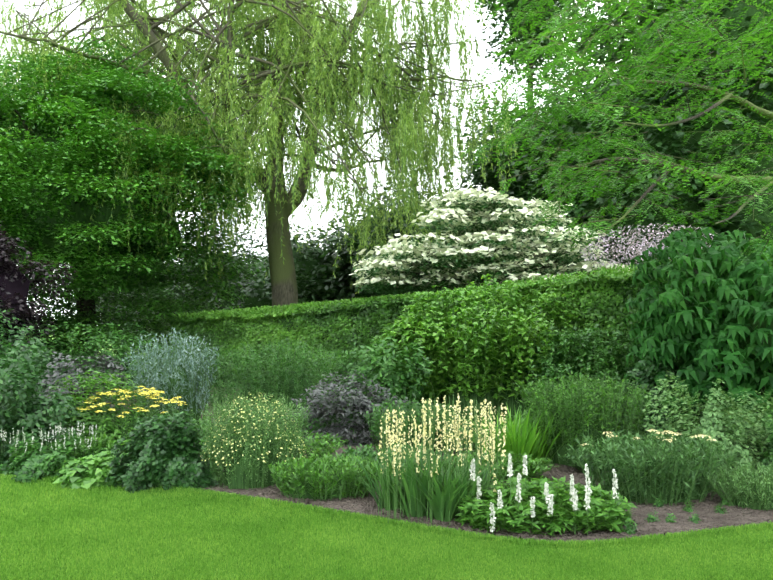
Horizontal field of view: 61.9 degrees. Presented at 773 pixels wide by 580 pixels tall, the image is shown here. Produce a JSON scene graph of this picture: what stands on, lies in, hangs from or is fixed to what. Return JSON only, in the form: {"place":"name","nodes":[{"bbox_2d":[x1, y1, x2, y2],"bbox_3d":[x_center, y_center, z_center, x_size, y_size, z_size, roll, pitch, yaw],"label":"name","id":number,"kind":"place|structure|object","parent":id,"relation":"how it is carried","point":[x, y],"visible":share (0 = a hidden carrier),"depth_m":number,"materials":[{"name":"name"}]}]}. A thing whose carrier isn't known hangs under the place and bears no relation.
{"place":"outdoors","nodes":[
{"label":"outdoors","id":0,"kind":"place"},
{"bbox_2d":[2,334,199,544],"bbox_3d":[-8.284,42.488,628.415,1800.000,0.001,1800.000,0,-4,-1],"label":"lawn","id":1,"kind":"structure","parent":0,"point":[98,353],"depth_m":63.57,"materials":[{"name":"green plant"}]},
{"bbox_2d":[0,473,772,579],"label":"lawn grass","id":2,"kind":"structure","parent":1,"relation":"on","point":[49,530],"depth_m":4.83,"materials":[{"name":"green plant"}]},
{"bbox_2d":[0,0,638,320],"label":"sky","id":3,"kind":"structure","parent":0,"point":[71,19],"materials":[{"name":"white"}]},
{"bbox_2d":[0,355,772,542],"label":"bed soil","id":4,"kind":"structure","parent":0,"point":[733,515],"depth_m":5.71,"materials":[{"name":"brown soil"}]},
{"bbox_2d":[0,303,53,383],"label":"shrub","id":5,"kind":"object","parent":4,"relation":"on","point":[3,338],"visible":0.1,"depth_m":13.21,"materials":[{"name":"green plant"}]},
{"bbox_2d":[0,221,77,357],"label":"shrub","id":6,"kind":"object","parent":4,"relation":"on","point":[15,282],"visible":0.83,"depth_m":15.18,"materials":[{"name":"purple plant"}]},
{"bbox_2d":[0,326,84,464],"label":"shrub","id":7,"kind":"object","parent":4,"relation":"on","point":[18,411],"visible":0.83,"depth_m":7.93,"materials":[{"name":"green plant"}]},
{"bbox_2d":[0,338,87,408],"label":"plant","id":8,"kind":"object","parent":4,"relation":"on","point":[33,358],"visible":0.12,"depth_m":10.99,"materials":[{"name":"green plant"}]},
{"bbox_2d":[0,422,105,482],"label":"flowering plant","id":9,"kind":"object","parent":4,"relation":"on","point":[33,462],"visible":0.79,"depth_m":7.33,"materials":[{"name":"green plant"}]},
{"bbox_2d":[26,293,84,363],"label":"shrub","id":10,"kind":"object","parent":4,"relation":"on","point":[66,341],"visible":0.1,"depth_m":21.05,"materials":[{"name":"green plant"}]},
{"bbox_2d":[31,351,128,427],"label":"purple plant","id":11,"kind":"object","parent":4,"relation":"on","point":[70,372],"visible":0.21,"depth_m":10.11,"materials":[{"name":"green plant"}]},
{"bbox_2d":[0,320,171,402],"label":"shrub","id":12,"kind":"object","parent":4,"relation":"on","point":[75,354],"visible":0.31,"depth_m":15.65,"materials":[{"name":"green plant"}]},
{"bbox_2d":[36,433,135,456],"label":"plant","id":13,"kind":"object","parent":4,"relation":"on","point":[108,446],"visible":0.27,"depth_m":7.92,"materials":[{"name":"green plant"}]},
{"bbox_2d":[52,451,127,489],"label":"hosta","id":14,"kind":"object","parent":4,"relation":"on","point":[90,471],"visible":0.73,"depth_m":6.77,"materials":[{"name":"green plant"}]},
{"bbox_2d":[41,369,153,444],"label":"shrub","id":15,"kind":"object","parent":4,"relation":"on","point":[105,421],"visible":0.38,"depth_m":8.64,"materials":[{"name":"green plant"}]},
{"bbox_2d":[77,385,186,445],"bbox_3d":[-3.425,1.757,8.703,1.441,0.901,1.136,0,-4,-1],"label":"yellow yarrow","id":16,"kind":"object","parent":4,"relation":"on","point":[145,393],"visible":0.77,"depth_m":8.60,"materials":[{"name":"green plant"}]},
{"bbox_2d":[0,30,269,358],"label":"beech tree","id":17,"kind":"object","parent":4,"relation":"on","point":[50,194],"visible":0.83,"depth_m":19.48,"materials":[{"name":"green plant"}]},
{"bbox_2d":[78,320,209,396],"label":"shrub","id":18,"kind":"object","parent":4,"relation":"on","point":[124,351],"visible":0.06,"depth_m":17.00,"materials":[{"name":"green plant"}]},
{"bbox_2d":[105,411,222,493],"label":"shrub","id":19,"kind":"object","parent":4,"relation":"on","point":[165,452],"visible":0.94,"depth_m":6.69,"materials":[{"name":"green plant"}]},
{"bbox_2d":[122,327,218,429],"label":"artemisia plant","id":20,"kind":"object","parent":4,"relation":"on","point":[176,383],"visible":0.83,"depth_m":10.41,"materials":[{"name":"green plant"}]},
{"bbox_2d":[198,437,228,464],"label":"plant","id":21,"kind":"object","parent":4,"relation":"on","point":[205,454],"visible":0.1,"depth_m":7.72,"materials":[{"name":"green plant"}]},
{"bbox_2d":[194,380,244,413],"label":"plant","id":22,"kind":"object","parent":4,"relation":"on","point":[211,399],"visible":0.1,"depth_m":13.09,"materials":[{"name":"green plant"}]},
{"bbox_2d":[187,416,272,443],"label":"plant","id":23,"kind":"object","parent":4,"relation":"on","point":[198,426],"visible":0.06,"depth_m":8.81,"materials":[{"name":"green plant"}]},
{"bbox_2d":[191,390,310,489],"bbox_3d":[-1.415,1.586,6.957,1.230,1.013,1.021,-1,-4,21],"label":"flowering plant","id":24,"kind":"object","parent":4,"relation":"on","point":[248,458],"visible":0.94,"depth_m":6.72,"materials":[{"name":"green plant"}]},
{"bbox_2d":[0,0,519,308],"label":"weeping willow tree","id":25,"kind":"object","parent":4,"relation":"on","point":[267,89],"visible":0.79,"depth_m":21.33,"materials":[{"name":"green plant"}]},
{"bbox_2d":[213,403,330,437],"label":"plant","id":26,"kind":"object","parent":4,"relation":"on","point":[313,425],"visible":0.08,"depth_m":9.15,"materials":[{"name":"green plant"}]},
{"bbox_2d":[202,338,359,428],"bbox_3d":[-1.762,1.576,10.925,2.696,1.549,1.990,0,-4,-1],"label":"green plant","id":27,"kind":"object","parent":4,"relation":"on","point":[292,383],"visible":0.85,"depth_m":10.64,"materials":[{"name":"green plant"}]},
{"bbox_2d":[228,429,348,465],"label":"plant","id":28,"kind":"object","parent":4,"relation":"on","point":[315,445],"visible":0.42,"depth_m":7.84,"materials":[{"name":"green plant"}]},
{"bbox_2d":[268,452,382,501],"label":"shrub","id":29,"kind":"object","parent":4,"relation":"on","point":[305,480],"visible":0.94,"depth_m":6.23,"materials":[{"name":"green plant"}]},
{"bbox_2d":[317,382,367,409],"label":"plant","id":30,"kind":"object","parent":4,"relation":"on","point":[338,401],"visible":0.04,"depth_m":12.16,"materials":[{"name":"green plant"}]},
{"bbox_2d":[285,370,423,449],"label":"purple shrub","id":31,"kind":"object","parent":4,"relation":"on","point":[351,426],"visible":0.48,"depth_m":9.21,"materials":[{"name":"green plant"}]},
{"bbox_2d":[324,454,390,479],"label":"plant","id":32,"kind":"object","parent":4,"relation":"on","point":[377,478],"visible":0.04,"depth_m":7.13,"materials":[{"name":"green plant"}]},
{"bbox_2d":[334,336,434,419],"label":"plant","id":33,"kind":"object","parent":4,"relation":"on","point":[386,377],"visible":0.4,"depth_m":10.45,"materials":[{"name":"green plant"}]},
{"bbox_2d":[334,442,440,468],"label":"plant","id":34,"kind":"object","parent":4,"relation":"on","point":[367,451],"visible":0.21,"depth_m":7.40,"materials":[{"name":"green plant"}]},
{"bbox_2d":[34,0,772,357],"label":"trees","id":35,"kind":"object","parent":4,"relation":"on","point":[316,280],"visible":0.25,"depth_m":22.84,"materials":[{"name":"green plant"}]},
{"bbox_2d":[364,398,461,450],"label":"shrub","id":36,"kind":"object","parent":4,"relation":"on","point":[378,417],"visible":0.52,"depth_m":8.63,"materials":[{"name":"green plant"}]},
{"bbox_2d":[374,310,455,421],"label":"shrub","id":37,"kind":"object","parent":4,"relation":"on","point":[400,335],"visible":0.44,"depth_m":11.25,"materials":[{"name":"green plant"}]},
{"bbox_2d":[352,394,507,524],"bbox_3d":[0.391,1.474,5.872,1.478,1.095,1.381,-1,-4,12],"label":"flowering plant","id":38,"kind":"object","parent":4,"relation":"on","point":[415,485],"visible":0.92,"depth_m":5.60,"materials":[{"name":"green plant"}]},
{"bbox_2d":[398,285,481,402],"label":"shrub","id":39,"kind":"object","parent":4,"relation":"on","point":[430,307],"visible":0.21,"depth_m":11.88,"materials":[{"name":"green plant"}]},
{"bbox_2d":[404,418,500,452],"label":"plant","id":40,"kind":"object","parent":4,"relation":"on","point":[444,443],"visible":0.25,"depth_m":8.45,"materials":[{"name":"green plant"}]},
{"bbox_2d":[164,250,772,419],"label":"beech hedge","id":41,"kind":"object","parent":4,"relation":"on","point":[601,297],"visible":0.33,"depth_m":16.35,"materials":[{"name":"green plant"}]},
{"bbox_2d":[409,304,538,428],"bbox_3d":[1.497,1.308,11.239,2.295,2.127,1.921,0,-4,-1],"label":"shrub","id":42,"kind":"object","parent":4,"relation":"on","point":[467,379],"visible":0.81,"depth_m":10.87,"materials":[{"name":"green plant"}]},
{"bbox_2d":[439,273,538,330],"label":"shrub","id":43,"kind":"object","parent":4,"relation":"on","point":[509,300],"visible":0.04,"depth_m":12.13,"materials":[{"name":"green plant"}]},
{"bbox_2d":[349,187,629,294],"bbox_3d":[2.914,-0.047,17.171,7.810,5.606,4.759,0,-4,-1],"label":"flowering shrub","id":44,"kind":"object","parent":4,"relation":"on","point":[399,265],"visible":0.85,"depth_m":16.29,"materials":[{"name":"white plant"}]},
{"bbox_2d":[441,449,555,483],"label":"plant","id":45,"kind":"object","parent":4,"relation":"on","point":[536,463],"visible":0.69,"depth_m":6.91,"materials":[{"name":"green plant"}]},
{"bbox_2d":[439,402,569,465],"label":"ornamental grass","id":46,"kind":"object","parent":4,"relation":"on","point":[521,439],"depth_m":7.61,"materials":[{"name":"green plant"}]},
{"bbox_2d":[455,306,572,425],"bbox_3d":[2.177,1.335,11.351,2.054,2.087,1.755,0,-4,-1],"label":"shrub","id":47,"kind":"object","parent":4,"relation":"on","point":[514,348],"visible":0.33,"depth_m":10.93,"materials":[{"name":"green plant"}]},
{"bbox_2d":[494,409,557,438],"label":"plant","id":48,"kind":"object","parent":4,"relation":"on","point":[521,419],"visible":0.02,"depth_m":8.90,"materials":[{"name":"green plant"}]},
{"bbox_2d":[492,288,580,347],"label":"shrub","id":49,"kind":"object","parent":4,"relation":"on","point":[547,312],"visible":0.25,"depth_m":12.19,"materials":[{"name":"green plant"}]},
{"bbox_2d":[454,453,636,536],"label":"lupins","id":50,"kind":"object","parent":4,"relation":"on","point":[556,505],"visible":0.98,"depth_m":5.26,"materials":[{"name":"green plant"}]},
{"bbox_2d":[501,325,610,414],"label":"shrub","id":51,"kind":"object","parent":4,"relation":"on","point":[563,351],"visible":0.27,"depth_m":10.89,"materials":[{"name":"green plant"}]},
{"bbox_2d":[518,348,644,420],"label":"shrub","id":52,"kind":"object","parent":4,"relation":"on","point":[551,370],"visible":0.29,"depth_m":10.31,"materials":[{"name":"green plant"}]},
{"bbox_2d":[514,372,651,467],"bbox_3d":[2.476,1.594,8.008,1.706,1.135,1.317,0,-4,-1],"label":"plant","id":53,"kind":"object","parent":4,"relation":"on","point":[577,416],"visible":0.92,"depth_m":7.82,"materials":[{"name":"green plant"}]},
{"bbox_2d":[547,320,633,391],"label":"shrub","id":54,"kind":"object","parent":4,"relation":"on","point":[591,345],"visible":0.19,"depth_m":10.87,"materials":[{"name":"green plant"}]},
{"bbox_2d":[557,441,660,473],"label":"plant","id":55,"kind":"object","parent":4,"relation":"on","point":[571,456],"visible":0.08,"depth_m":7.35,"materials":[{"name":"green plant"}]},
{"bbox_2d":[457,0,772,268],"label":"robinia tree","id":56,"kind":"object","parent":4,"relation":"on","point":[641,71],"visible":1,"depth_m":7.34,"materials":[{"name":"green plant"}]},
{"bbox_2d":[591,335,682,424],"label":"shrub","id":57,"kind":"object","parent":4,"relation":"on","point":[618,346],"visible":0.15,"depth_m":10.53,"materials":[{"name":"green plant"}]},
{"bbox_2d":[580,223,713,272],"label":"flowering shrub","id":58,"kind":"object","parent":4,"relation":"on","point":[639,250],"visible":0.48,"depth_m":14.52,"materials":[{"name":"pink"}]},
{"bbox_2d":[568,429,734,505],"bbox_3d":[2.591,1.710,6.285,1.692,0.682,1.008,0,-4,-1],"label":"yarrow plant","id":59,"kind":"object","parent":4,"relation":"on","point":[663,473],"visible":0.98,"depth_m":6.10,"materials":[{"name":"green plant"}]},
{"bbox_2d":[614,338,706,438],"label":"plant","id":60,"kind":"object","parent":4,"relation":"on","point":[638,373],"visible":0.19,"depth_m":9.07,"materials":[{"name":"green plant"}]},
{"bbox_2d":[617,423,712,458],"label":"plant","id":61,"kind":"object","parent":4,"relation":"on","point":[639,431],"visible":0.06,"depth_m":7.61,"materials":[{"name":"green plant"}]},
{"bbox_2d":[624,498,730,534],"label":"seedlings","id":62,"kind":"object","parent":4,"relation":"on","point":[629,530],"visible":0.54,"depth_m":5.45,"materials":[{"name":"green plant"}]},
{"bbox_2d":[619,226,772,421],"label":"large shrub","id":63,"kind":"object","parent":4,"relation":"on","point":[707,311],"visible":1,"depth_m":8.61,"materials":[{"name":"green plant"}]},
{"bbox_2d":[642,371,750,466],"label":"shrub","id":64,"kind":"object","parent":4,"relation":"on","point":[705,421],"visible":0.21,"depth_m":7.25,"materials":[{"name":"green plant"}]},
{"bbox_2d":[679,388,772,460],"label":"shrub","id":65,"kind":"object","parent":4,"relation":"on","point":[754,407],"visible":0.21,"depth_m":7.51,"materials":[{"name":"green plant"}]},
{"bbox_2d":[681,407,771,491],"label":"shrub","id":66,"kind":"object","parent":4,"relation":"on","point":[742,456],"visible":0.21,"depth_m":6.75,"materials":[{"name":"green plant"}]},
{"bbox_2d":[698,393,772,429],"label":"plant","id":67,"kind":"object","parent":4,"relation":"on","point":[770,399],"visible":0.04,"depth_m":8.97,"materials":[{"name":"green plant"}]},
{"bbox_2d":[703,461,772,510],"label":"lavender plant","id":68,"kind":"object","parent":4,"relation":"on","point":[752,493],"visible":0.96,"depth_m":5.89,"materials":[{"name":"green plant"}]},
{"bbox_2d":[749,405,772,475],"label":"plant","id":69,"kind":"object","parent":4,"relation":"on","point":[766,460],"visible":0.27,"depth_m":6.64,"materials":[{"name":"green plant"}]},
{"bbox_2d":[757,402,772,457],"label":"shrub","id":70,"kind":"object","parent":4,"relation":"on","point":[765,436],"visible":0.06,"depth_m":7.14,"materials":[{"name":"green plant"}]}
]}

